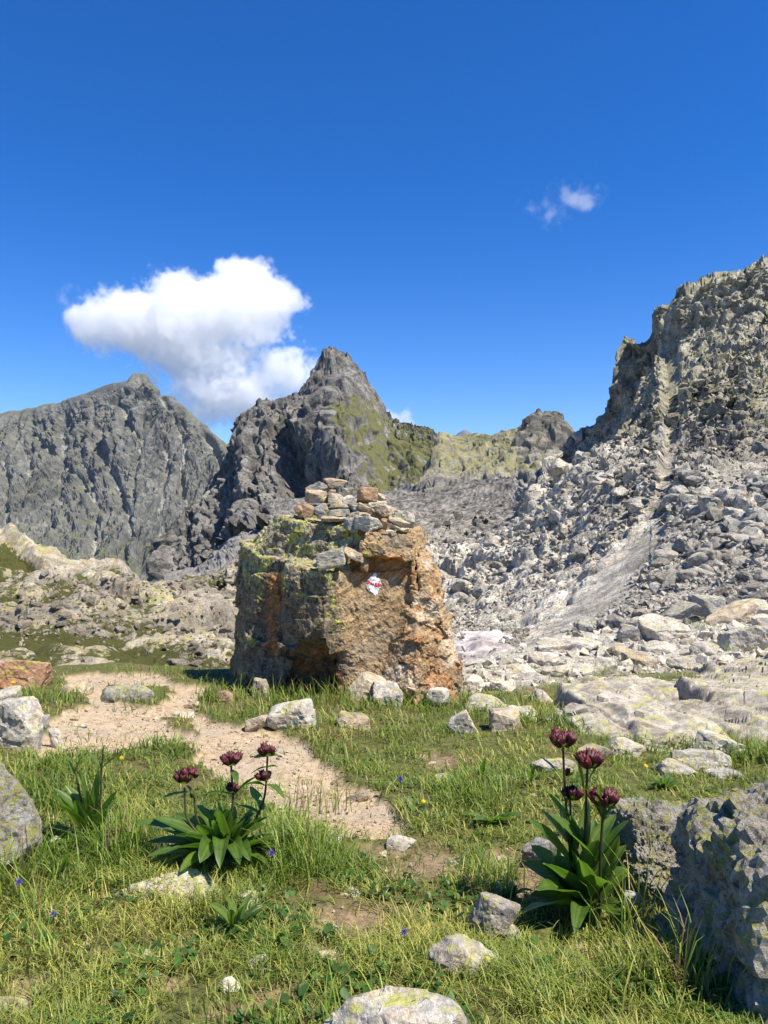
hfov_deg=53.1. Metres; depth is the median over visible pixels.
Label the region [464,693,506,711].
meadow stone
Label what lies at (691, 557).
talus boulder
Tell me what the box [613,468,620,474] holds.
talus boulder
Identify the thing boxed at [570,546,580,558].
talus boulder
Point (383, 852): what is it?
meadow pebbles
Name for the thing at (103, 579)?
ridge boulder
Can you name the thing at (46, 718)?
meadow stone
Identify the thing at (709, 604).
bench block
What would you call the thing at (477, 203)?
sky
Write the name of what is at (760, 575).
talus boulder
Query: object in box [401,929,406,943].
rampion
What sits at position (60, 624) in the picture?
ridge boulder
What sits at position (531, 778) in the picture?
leafy plant
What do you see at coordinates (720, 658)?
bench block
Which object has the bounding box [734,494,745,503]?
talus boulder
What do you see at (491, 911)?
meadow stone
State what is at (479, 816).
leafy plant
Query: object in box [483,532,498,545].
talus boulder
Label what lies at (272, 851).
rampion
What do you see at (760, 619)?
bench block
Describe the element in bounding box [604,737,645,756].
meadow stone
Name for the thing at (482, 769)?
leafy plant
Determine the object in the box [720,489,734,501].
talus boulder
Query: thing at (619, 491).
talus boulder
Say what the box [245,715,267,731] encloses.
meadow stone
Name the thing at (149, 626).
ridge boulder
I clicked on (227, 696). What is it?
meadow stone
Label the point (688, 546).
talus boulder
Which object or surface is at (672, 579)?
talus boulder
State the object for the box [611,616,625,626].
talus boulder
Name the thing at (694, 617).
talus boulder
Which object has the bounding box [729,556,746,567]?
talus boulder
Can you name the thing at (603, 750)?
meadow stone
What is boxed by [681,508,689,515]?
talus boulder
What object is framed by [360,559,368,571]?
cairn stone
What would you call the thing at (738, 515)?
talus boulder
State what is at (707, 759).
meadow stone
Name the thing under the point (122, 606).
ridge boulder
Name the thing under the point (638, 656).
bench block
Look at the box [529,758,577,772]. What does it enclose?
meadow stone
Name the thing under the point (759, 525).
talus boulder
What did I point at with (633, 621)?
talus boulder
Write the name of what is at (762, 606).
bench block
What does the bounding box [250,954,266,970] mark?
meadow stone
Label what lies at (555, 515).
talus boulder
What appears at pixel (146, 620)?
ridge boulder
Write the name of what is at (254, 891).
meadow stone
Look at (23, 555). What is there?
rock ridge
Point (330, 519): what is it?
cairn stone
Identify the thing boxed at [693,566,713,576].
talus boulder
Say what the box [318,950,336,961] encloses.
meadow stone
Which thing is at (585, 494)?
talus boulder
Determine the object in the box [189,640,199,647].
ridge boulder
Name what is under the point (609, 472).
talus boulder
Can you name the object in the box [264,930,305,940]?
leafy plant
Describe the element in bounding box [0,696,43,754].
meadow stone
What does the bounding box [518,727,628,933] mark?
gentian plant
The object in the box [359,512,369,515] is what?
cairn stone
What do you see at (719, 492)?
talus boulder
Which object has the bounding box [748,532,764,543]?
talus boulder
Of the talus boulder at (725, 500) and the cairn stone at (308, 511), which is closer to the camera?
the cairn stone at (308, 511)
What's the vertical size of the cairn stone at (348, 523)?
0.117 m
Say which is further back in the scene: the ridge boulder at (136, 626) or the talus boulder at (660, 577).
the talus boulder at (660, 577)
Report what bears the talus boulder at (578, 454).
on the mountainside
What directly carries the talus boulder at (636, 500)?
on the mountainside
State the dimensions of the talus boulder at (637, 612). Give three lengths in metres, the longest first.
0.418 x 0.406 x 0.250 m
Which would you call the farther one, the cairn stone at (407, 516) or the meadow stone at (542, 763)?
the cairn stone at (407, 516)
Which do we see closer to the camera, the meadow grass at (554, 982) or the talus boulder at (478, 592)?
the meadow grass at (554, 982)
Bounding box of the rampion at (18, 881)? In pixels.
[15,878,22,914]
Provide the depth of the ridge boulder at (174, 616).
14.10 m
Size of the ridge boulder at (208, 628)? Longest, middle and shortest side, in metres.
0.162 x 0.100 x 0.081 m
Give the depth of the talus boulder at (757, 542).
24.81 m
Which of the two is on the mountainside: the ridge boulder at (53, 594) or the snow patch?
the snow patch
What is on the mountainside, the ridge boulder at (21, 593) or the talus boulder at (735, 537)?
the talus boulder at (735, 537)
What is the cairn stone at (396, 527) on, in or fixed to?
on the cairn stone
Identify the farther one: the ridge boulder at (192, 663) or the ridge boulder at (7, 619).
the ridge boulder at (7, 619)
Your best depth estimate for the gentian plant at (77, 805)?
2.64 m
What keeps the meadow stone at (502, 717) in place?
on the meadow ground at (318, 893)
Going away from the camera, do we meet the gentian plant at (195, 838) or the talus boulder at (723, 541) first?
the gentian plant at (195, 838)
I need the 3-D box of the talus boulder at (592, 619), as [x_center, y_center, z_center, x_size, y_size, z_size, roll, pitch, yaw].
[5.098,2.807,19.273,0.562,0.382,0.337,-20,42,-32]
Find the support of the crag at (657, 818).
on the meadow ground at (318, 893)
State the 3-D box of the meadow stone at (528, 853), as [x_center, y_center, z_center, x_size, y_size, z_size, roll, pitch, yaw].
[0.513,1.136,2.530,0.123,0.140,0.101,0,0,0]
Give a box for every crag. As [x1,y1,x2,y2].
[602,795,683,912]
[654,779,767,1023]
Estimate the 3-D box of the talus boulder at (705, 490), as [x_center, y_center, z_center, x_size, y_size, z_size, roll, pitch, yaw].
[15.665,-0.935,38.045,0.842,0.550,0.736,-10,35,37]
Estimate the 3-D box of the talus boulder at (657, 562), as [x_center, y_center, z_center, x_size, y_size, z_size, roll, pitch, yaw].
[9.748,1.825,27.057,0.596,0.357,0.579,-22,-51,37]
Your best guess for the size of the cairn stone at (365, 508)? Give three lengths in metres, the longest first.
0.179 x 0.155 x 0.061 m
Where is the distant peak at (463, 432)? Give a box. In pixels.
[456,430,471,435]
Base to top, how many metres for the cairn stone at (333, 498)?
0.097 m
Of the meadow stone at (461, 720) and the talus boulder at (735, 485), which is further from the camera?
the talus boulder at (735, 485)
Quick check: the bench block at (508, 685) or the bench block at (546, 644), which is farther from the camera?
the bench block at (546, 644)
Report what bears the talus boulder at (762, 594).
on the mountainside
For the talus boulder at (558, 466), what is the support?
on the mountainside
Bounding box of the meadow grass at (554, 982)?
[0,662,767,1023]
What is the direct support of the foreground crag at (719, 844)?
on the meadow ground at (318, 893)
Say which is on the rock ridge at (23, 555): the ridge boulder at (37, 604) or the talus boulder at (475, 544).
the ridge boulder at (37, 604)
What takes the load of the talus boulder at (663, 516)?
on the mountainside
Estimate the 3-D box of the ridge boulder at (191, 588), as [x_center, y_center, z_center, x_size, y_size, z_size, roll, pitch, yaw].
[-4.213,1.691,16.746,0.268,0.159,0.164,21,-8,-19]
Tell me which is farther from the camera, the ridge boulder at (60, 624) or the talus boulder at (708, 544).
the talus boulder at (708, 544)
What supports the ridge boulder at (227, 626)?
on the rock ridge at (23, 555)
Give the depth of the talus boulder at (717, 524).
28.45 m
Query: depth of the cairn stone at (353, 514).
5.98 m
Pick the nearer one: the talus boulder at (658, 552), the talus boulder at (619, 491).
the talus boulder at (658, 552)
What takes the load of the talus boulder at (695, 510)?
on the mountainside
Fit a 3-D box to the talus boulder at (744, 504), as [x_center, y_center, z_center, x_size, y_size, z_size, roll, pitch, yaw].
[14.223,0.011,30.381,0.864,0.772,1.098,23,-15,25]
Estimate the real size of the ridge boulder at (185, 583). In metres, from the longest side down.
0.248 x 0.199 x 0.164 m
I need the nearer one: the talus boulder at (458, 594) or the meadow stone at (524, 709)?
the meadow stone at (524, 709)
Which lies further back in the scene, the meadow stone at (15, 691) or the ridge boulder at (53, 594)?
the ridge boulder at (53, 594)
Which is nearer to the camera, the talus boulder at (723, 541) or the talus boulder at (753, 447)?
the talus boulder at (723, 541)
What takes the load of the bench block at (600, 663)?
on the meadow ground at (318, 893)
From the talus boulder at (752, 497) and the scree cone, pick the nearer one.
the talus boulder at (752, 497)
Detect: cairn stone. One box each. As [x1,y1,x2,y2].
[293,505,302,513]
[297,503,314,517]
[305,481,320,489]
[305,489,328,502]
[313,503,329,518]
[315,548,345,570]
[319,483,332,489]
[321,516,345,521]
[322,478,346,487]
[328,493,342,504]
[328,503,349,509]
[328,509,349,516]
[342,488,353,496]
[342,495,355,504]
[343,517,357,532]
[344,547,365,562]
[346,511,359,517]
[349,505,361,511]
[354,516,382,531]
[357,487,377,503]
[357,502,376,516]
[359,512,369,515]
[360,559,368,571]
[369,501,386,507]
[375,504,395,518]
[377,493,385,500]
[380,518,394,529]
[388,515,409,527]
[391,525,403,531]
[394,510,414,527]
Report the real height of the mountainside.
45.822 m
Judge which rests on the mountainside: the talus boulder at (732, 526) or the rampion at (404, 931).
the talus boulder at (732, 526)
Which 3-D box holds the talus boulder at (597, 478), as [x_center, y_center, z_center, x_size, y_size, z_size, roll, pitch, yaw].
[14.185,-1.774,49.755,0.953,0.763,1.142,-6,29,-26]
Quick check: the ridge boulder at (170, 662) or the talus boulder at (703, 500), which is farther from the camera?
the talus boulder at (703, 500)
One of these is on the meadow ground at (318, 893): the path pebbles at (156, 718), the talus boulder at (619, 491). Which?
the path pebbles at (156, 718)
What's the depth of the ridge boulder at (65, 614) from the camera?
12.62 m
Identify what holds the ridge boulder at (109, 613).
on the rock ridge at (23, 555)
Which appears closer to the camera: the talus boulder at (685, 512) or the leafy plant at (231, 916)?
the leafy plant at (231, 916)
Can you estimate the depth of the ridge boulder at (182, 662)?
9.90 m
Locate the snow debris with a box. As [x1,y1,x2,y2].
[452,624,529,659]
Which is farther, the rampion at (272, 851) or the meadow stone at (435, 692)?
the meadow stone at (435, 692)
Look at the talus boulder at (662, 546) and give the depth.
28.75 m
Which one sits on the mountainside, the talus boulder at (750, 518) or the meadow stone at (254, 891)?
the talus boulder at (750, 518)
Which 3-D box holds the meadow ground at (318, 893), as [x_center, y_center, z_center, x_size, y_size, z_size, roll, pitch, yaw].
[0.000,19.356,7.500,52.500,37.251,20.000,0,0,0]
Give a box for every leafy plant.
[33,852,78,879]
[210,893,262,933]
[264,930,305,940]
[460,811,522,823]
[474,756,485,783]
[495,880,532,899]
[526,765,534,786]
[644,774,681,788]
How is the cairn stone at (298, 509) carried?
on the marked boulder at (386, 617)
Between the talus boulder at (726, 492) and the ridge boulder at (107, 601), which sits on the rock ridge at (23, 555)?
the ridge boulder at (107, 601)
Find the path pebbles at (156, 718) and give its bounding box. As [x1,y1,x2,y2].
[40,674,403,838]
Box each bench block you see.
[463,674,484,686]
[486,680,515,691]
[505,663,534,674]
[528,651,557,665]
[537,637,601,652]
[541,663,594,677]
[576,618,594,632]
[586,657,617,673]
[607,645,632,655]
[617,624,642,642]
[621,651,661,667]
[637,613,690,641]
[641,641,676,654]
[662,601,700,619]
[665,656,695,669]
[668,639,679,649]
[687,594,725,616]
[689,641,718,655]
[704,599,756,624]
[713,654,732,662]
[717,625,767,651]
[729,598,767,613]
[751,613,767,626]
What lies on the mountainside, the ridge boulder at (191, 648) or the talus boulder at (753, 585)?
the talus boulder at (753, 585)
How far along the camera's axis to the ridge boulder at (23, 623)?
12.49 m
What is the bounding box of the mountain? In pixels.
[0,373,247,580]
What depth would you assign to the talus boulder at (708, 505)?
31.36 m
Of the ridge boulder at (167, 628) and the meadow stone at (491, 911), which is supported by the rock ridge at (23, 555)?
the ridge boulder at (167, 628)
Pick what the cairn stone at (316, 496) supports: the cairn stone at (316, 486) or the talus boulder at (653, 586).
the cairn stone at (316, 486)
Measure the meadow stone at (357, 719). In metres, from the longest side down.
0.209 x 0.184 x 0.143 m
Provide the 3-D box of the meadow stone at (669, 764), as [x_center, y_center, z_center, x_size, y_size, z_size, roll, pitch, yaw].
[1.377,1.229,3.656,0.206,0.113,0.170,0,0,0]
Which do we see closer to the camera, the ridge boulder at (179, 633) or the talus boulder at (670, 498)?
the ridge boulder at (179, 633)
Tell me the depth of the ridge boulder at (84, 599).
13.90 m
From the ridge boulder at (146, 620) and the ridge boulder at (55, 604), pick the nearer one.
the ridge boulder at (55, 604)
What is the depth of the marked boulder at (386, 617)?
5.77 m
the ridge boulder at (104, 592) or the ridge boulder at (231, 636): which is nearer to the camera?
the ridge boulder at (231, 636)
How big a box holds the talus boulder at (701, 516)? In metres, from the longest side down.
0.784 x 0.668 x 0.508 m
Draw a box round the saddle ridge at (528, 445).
[410,408,574,495]
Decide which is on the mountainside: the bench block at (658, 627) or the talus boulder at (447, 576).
the talus boulder at (447, 576)
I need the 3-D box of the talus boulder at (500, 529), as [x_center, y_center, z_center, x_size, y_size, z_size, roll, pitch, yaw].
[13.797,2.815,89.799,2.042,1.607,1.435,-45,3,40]
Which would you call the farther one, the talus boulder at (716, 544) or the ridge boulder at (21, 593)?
the talus boulder at (716, 544)
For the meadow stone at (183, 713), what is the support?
on the meadow ground at (318, 893)
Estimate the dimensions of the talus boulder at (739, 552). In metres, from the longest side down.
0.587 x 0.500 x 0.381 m
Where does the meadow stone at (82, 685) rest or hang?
on the meadow ground at (318, 893)
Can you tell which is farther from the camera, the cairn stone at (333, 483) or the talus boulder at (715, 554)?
the talus boulder at (715, 554)
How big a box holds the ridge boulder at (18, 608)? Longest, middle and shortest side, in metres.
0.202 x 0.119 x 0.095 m
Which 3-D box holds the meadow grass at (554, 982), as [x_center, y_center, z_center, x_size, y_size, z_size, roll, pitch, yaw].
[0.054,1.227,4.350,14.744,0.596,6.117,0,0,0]
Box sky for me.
[0,0,767,443]
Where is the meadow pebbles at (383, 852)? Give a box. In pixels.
[2,745,763,1016]
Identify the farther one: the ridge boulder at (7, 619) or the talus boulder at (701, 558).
the talus boulder at (701, 558)
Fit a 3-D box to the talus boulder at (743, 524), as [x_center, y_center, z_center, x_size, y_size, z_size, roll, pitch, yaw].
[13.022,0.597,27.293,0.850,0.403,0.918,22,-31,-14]
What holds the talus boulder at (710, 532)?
on the mountainside
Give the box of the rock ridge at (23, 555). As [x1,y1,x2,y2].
[0,522,238,667]
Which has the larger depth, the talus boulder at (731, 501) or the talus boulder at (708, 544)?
the talus boulder at (731, 501)
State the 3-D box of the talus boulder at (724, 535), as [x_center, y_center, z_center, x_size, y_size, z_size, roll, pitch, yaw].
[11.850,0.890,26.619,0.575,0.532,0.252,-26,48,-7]
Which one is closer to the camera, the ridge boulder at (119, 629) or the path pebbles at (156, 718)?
the path pebbles at (156, 718)
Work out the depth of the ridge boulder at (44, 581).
15.94 m
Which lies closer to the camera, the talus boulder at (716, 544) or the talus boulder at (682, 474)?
the talus boulder at (716, 544)
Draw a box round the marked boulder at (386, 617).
[229,514,463,706]
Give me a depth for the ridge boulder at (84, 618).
12.50 m
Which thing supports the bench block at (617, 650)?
on the meadow ground at (318, 893)
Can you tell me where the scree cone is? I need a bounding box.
[164,528,262,580]
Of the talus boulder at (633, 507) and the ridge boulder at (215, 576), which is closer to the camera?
the ridge boulder at (215, 576)
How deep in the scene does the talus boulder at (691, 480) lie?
39.64 m
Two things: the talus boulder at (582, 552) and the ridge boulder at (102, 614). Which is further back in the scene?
the talus boulder at (582, 552)
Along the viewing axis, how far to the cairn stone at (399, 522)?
5.88 m
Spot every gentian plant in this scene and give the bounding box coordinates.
[43,741,118,853]
[132,741,303,871]
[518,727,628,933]
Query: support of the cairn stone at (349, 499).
on the cairn stone
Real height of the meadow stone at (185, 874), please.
0.138 m
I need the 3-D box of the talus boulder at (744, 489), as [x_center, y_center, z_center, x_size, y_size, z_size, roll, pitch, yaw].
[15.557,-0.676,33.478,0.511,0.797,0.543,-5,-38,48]
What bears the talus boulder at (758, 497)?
on the mountainside
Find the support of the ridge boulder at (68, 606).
on the rock ridge at (23, 555)
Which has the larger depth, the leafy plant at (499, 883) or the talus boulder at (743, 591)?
the talus boulder at (743, 591)
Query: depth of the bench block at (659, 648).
8.31 m
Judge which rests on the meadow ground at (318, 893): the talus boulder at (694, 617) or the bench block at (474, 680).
the bench block at (474, 680)
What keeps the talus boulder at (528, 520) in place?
on the mountainside
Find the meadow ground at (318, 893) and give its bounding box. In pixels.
[0,621,767,1023]
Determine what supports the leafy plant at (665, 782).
on the meadow ground at (318, 893)
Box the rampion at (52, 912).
[50,911,56,943]
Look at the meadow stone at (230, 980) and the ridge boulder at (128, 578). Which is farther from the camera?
the ridge boulder at (128, 578)
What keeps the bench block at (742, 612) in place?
on the meadow ground at (318, 893)
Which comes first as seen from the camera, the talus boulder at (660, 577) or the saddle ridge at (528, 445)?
the talus boulder at (660, 577)
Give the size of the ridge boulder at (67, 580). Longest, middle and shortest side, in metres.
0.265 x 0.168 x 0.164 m
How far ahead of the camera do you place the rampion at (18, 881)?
2.12 m
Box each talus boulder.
[440,570,450,578]
[445,598,454,607]
[450,578,469,586]
[450,592,463,597]
[452,579,467,592]
[457,596,465,604]
[464,597,476,603]
[468,543,479,547]
[472,586,486,598]
[476,583,489,590]
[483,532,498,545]
[490,561,503,569]
[495,526,506,535]
[514,520,528,529]
[523,516,535,524]
[543,505,556,514]
[547,458,568,478]
[548,510,562,526]
[553,570,563,578]
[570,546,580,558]
[574,451,583,459]
[576,547,588,558]
[577,617,596,622]
[581,489,588,498]
[589,480,601,489]
[593,476,605,481]
[599,473,611,478]
[599,617,608,628]
[602,620,616,628]
[603,469,614,477]
[606,613,623,619]
[610,487,629,496]
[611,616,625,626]
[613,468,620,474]
[624,497,645,508]
[626,503,642,513]
[629,616,638,626]
[632,608,650,615]
[639,569,649,575]
[649,582,660,593]
[650,558,670,567]
[655,547,673,557]
[655,568,677,583]
[657,495,666,511]
[659,511,668,519]
[659,543,673,548]
[659,550,679,561]
[661,493,678,507]
[661,575,676,587]
[665,504,672,511]
[668,485,688,493]
[671,462,690,473]
[671,517,682,527]
[672,538,685,551]
[675,501,683,512]
[676,470,700,480]
[676,568,698,580]
[679,493,697,505]
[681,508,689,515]
[684,475,702,485]
[684,539,695,552]
[685,516,695,523]
[685,539,699,555]
[687,552,704,566]
[687,615,700,622]
[688,490,698,494]
[688,504,700,516]
[689,499,697,504]
[690,553,709,565]
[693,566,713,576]
[694,486,709,494]
[695,512,706,521]
[695,548,712,552]
[697,495,723,512]
[699,564,714,572]
[700,541,712,548]
[702,529,720,536]
[704,501,718,511]
[705,507,722,522]
[705,550,721,560]
[708,587,727,596]
[709,536,722,549]
[711,523,723,527]
[713,489,724,496]
[713,527,724,532]
[718,532,734,539]
[718,538,729,545]
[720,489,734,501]
[722,496,734,506]
[722,507,743,515]
[722,546,735,561]
[723,488,744,495]
[723,515,739,531]
[725,598,739,604]
[726,533,748,542]
[727,520,740,532]
[728,548,742,555]
[729,495,752,506]
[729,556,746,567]
[731,511,746,520]
[732,483,744,488]
[733,498,755,510]
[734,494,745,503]
[735,571,752,581]
[737,486,746,494]
[737,520,755,528]
[737,526,758,534]
[739,589,747,594]
[741,515,755,520]
[744,470,760,480]
[745,508,763,516]
[746,580,767,591]
[747,492,757,505]
[747,522,764,528]
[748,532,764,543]
[748,590,767,599]
[749,512,757,518]
[751,444,757,451]
[751,480,762,490]
[751,538,767,548]
[752,476,767,482]
[752,569,767,580]
[754,493,764,502]
[757,500,767,506]
[757,511,767,525]
[760,502,767,509]
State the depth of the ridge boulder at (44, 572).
17.05 m
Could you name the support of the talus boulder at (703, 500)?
on the mountainside
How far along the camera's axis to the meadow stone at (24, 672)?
5.64 m
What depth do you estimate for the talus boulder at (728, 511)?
29.95 m
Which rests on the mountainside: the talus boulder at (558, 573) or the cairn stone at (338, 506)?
the talus boulder at (558, 573)
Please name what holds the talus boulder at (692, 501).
on the mountainside
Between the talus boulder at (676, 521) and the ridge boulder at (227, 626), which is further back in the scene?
the talus boulder at (676, 521)
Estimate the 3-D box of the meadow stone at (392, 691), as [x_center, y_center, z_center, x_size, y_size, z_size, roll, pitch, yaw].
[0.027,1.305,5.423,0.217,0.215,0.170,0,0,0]
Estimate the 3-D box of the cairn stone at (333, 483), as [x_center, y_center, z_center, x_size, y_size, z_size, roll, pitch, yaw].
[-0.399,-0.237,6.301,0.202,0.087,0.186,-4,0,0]
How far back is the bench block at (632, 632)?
10.05 m
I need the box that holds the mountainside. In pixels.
[269,255,767,645]
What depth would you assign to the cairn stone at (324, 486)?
6.22 m
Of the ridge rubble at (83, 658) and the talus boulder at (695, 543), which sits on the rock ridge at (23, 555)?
the ridge rubble at (83, 658)
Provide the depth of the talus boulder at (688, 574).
23.01 m
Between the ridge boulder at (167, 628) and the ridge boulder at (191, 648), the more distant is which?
the ridge boulder at (167, 628)
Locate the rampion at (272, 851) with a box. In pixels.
[268,849,274,880]
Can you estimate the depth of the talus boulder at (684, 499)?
33.43 m
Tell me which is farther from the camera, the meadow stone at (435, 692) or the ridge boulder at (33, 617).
the ridge boulder at (33, 617)
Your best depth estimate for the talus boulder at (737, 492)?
32.73 m
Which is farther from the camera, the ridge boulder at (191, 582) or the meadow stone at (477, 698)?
the ridge boulder at (191, 582)
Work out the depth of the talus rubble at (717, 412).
44.42 m
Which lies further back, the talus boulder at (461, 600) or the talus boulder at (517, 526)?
the talus boulder at (517, 526)
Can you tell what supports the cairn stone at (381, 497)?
on the cairn stone
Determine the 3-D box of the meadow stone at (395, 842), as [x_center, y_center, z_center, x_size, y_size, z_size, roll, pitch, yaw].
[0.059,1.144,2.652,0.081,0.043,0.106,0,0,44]
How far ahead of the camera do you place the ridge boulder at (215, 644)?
10.78 m
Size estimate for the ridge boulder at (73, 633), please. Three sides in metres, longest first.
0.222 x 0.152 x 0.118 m
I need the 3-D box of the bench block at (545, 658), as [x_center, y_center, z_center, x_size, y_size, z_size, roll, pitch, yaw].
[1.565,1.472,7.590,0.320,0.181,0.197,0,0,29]
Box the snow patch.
[453,629,526,661]
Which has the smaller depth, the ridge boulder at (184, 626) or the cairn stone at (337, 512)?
the cairn stone at (337, 512)
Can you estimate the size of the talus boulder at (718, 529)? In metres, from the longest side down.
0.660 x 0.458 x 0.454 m
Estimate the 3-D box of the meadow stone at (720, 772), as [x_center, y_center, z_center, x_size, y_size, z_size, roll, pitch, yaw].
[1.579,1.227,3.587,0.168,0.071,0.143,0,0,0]
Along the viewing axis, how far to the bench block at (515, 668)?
6.84 m
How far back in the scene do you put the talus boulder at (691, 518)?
31.60 m
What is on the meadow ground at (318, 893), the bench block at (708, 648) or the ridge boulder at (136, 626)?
the bench block at (708, 648)
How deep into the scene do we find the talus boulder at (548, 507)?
52.12 m
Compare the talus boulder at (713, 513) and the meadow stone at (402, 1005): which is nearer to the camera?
the meadow stone at (402, 1005)
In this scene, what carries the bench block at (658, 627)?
on the meadow ground at (318, 893)
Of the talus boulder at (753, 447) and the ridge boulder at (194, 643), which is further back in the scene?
the talus boulder at (753, 447)
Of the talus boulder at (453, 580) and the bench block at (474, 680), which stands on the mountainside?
the talus boulder at (453, 580)
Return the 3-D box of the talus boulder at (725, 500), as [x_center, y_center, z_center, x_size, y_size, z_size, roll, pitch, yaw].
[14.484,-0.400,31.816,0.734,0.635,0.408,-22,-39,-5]
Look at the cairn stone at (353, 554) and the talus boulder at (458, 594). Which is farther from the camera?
the talus boulder at (458, 594)
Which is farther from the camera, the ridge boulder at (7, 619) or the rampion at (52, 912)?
the ridge boulder at (7, 619)
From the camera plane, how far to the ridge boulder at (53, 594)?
15.53 m
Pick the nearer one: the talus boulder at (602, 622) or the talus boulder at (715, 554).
the talus boulder at (602, 622)
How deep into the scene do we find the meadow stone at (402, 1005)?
1.51 m
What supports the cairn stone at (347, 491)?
on the cairn stone at (349, 499)
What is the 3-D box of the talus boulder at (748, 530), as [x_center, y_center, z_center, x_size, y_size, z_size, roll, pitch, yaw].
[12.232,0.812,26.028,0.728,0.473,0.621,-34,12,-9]
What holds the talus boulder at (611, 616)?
on the mountainside
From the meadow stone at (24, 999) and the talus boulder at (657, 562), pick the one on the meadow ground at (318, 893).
the meadow stone at (24, 999)
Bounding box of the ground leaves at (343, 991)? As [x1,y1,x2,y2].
[0,767,763,1023]
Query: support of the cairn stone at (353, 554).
on the marked boulder at (386, 617)
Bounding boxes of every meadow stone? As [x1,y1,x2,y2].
[0,660,53,688]
[0,685,22,699]
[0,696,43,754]
[0,762,42,869]
[0,995,28,1017]
[43,714,49,728]
[47,727,64,749]
[60,682,93,694]
[72,722,86,727]
[100,683,155,702]
[115,868,222,904]
[138,950,158,965]
[171,711,194,717]
[185,701,200,708]
[217,690,233,701]
[220,976,239,992]
[236,890,259,904]
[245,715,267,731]
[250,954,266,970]
[251,677,268,697]
[267,698,315,729]
[316,830,342,842]
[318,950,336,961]
[323,985,467,1023]
[337,710,370,729]
[341,886,360,896]
[347,789,371,801]
[349,671,385,701]
[373,680,402,706]
[386,835,416,850]
[425,687,448,706]
[426,933,501,977]
[435,773,451,781]
[444,857,460,866]
[448,710,477,733]
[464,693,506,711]
[468,892,520,938]
[489,707,519,731]
[497,924,521,940]
[507,705,540,721]
[522,837,555,867]
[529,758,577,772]
[578,743,613,759]
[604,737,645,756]
[624,890,640,905]
[651,758,697,776]
[670,748,731,769]
[693,729,744,757]
[702,767,741,778]
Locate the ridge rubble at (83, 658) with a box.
[0,560,238,667]
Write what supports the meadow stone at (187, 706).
on the meadow ground at (318, 893)
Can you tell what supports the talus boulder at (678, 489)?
on the mountainside
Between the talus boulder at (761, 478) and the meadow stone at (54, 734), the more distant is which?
the talus boulder at (761, 478)
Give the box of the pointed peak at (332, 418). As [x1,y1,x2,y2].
[146,345,437,582]
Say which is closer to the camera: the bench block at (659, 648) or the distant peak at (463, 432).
the bench block at (659, 648)
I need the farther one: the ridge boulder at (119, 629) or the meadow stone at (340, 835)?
the ridge boulder at (119, 629)
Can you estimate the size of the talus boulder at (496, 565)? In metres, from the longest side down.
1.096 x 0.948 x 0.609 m
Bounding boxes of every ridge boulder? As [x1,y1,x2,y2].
[0,615,15,624]
[15,605,21,611]
[15,619,32,627]
[18,591,25,596]
[26,613,43,620]
[29,602,42,606]
[38,579,49,585]
[39,569,48,577]
[49,590,58,597]
[51,600,62,608]
[54,621,67,627]
[60,577,71,584]
[60,611,71,618]
[63,603,73,609]
[68,630,79,634]
[72,603,79,609]
[81,596,94,605]
[81,616,92,621]
[98,590,109,595]
[99,577,108,581]
[99,598,115,605]
[99,611,106,618]
[105,610,113,616]
[114,626,126,633]
[116,603,126,609]
[123,576,132,580]
[134,624,139,629]
[139,617,152,623]
[144,624,154,628]
[162,625,172,632]
[166,659,180,665]
[168,612,181,621]
[175,631,184,634]
[175,659,189,665]
[181,581,188,588]
[181,623,188,630]
[182,580,199,586]
[185,586,196,590]
[186,646,195,650]
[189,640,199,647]
[189,660,202,666]
[195,647,204,653]
[204,625,213,631]
[212,573,221,579]
[212,642,220,646]
[219,620,234,632]
[224,579,233,584]
[224,594,233,598]
[227,633,233,639]
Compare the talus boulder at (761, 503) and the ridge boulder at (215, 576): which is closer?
the ridge boulder at (215, 576)
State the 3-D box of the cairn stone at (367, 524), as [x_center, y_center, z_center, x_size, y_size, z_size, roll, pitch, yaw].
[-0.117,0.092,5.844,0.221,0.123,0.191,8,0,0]
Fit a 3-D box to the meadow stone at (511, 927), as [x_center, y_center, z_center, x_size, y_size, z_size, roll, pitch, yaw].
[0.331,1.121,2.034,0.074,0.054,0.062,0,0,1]
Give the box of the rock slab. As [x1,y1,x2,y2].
[525,653,767,751]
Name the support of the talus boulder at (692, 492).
on the mountainside
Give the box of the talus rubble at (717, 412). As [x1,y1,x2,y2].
[414,256,767,645]
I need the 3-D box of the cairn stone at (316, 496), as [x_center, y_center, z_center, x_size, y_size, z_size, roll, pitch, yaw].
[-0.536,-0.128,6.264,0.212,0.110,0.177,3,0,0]
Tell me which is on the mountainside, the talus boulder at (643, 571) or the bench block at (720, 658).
the talus boulder at (643, 571)
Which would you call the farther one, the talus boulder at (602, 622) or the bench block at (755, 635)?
the talus boulder at (602, 622)
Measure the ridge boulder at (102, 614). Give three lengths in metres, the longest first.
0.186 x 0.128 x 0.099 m
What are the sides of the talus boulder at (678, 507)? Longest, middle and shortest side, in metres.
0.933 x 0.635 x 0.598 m
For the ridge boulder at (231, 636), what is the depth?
11.70 m
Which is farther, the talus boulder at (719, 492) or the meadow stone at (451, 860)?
the talus boulder at (719, 492)
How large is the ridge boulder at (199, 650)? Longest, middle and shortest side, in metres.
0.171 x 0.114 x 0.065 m
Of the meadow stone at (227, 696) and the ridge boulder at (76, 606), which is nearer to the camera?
the meadow stone at (227, 696)

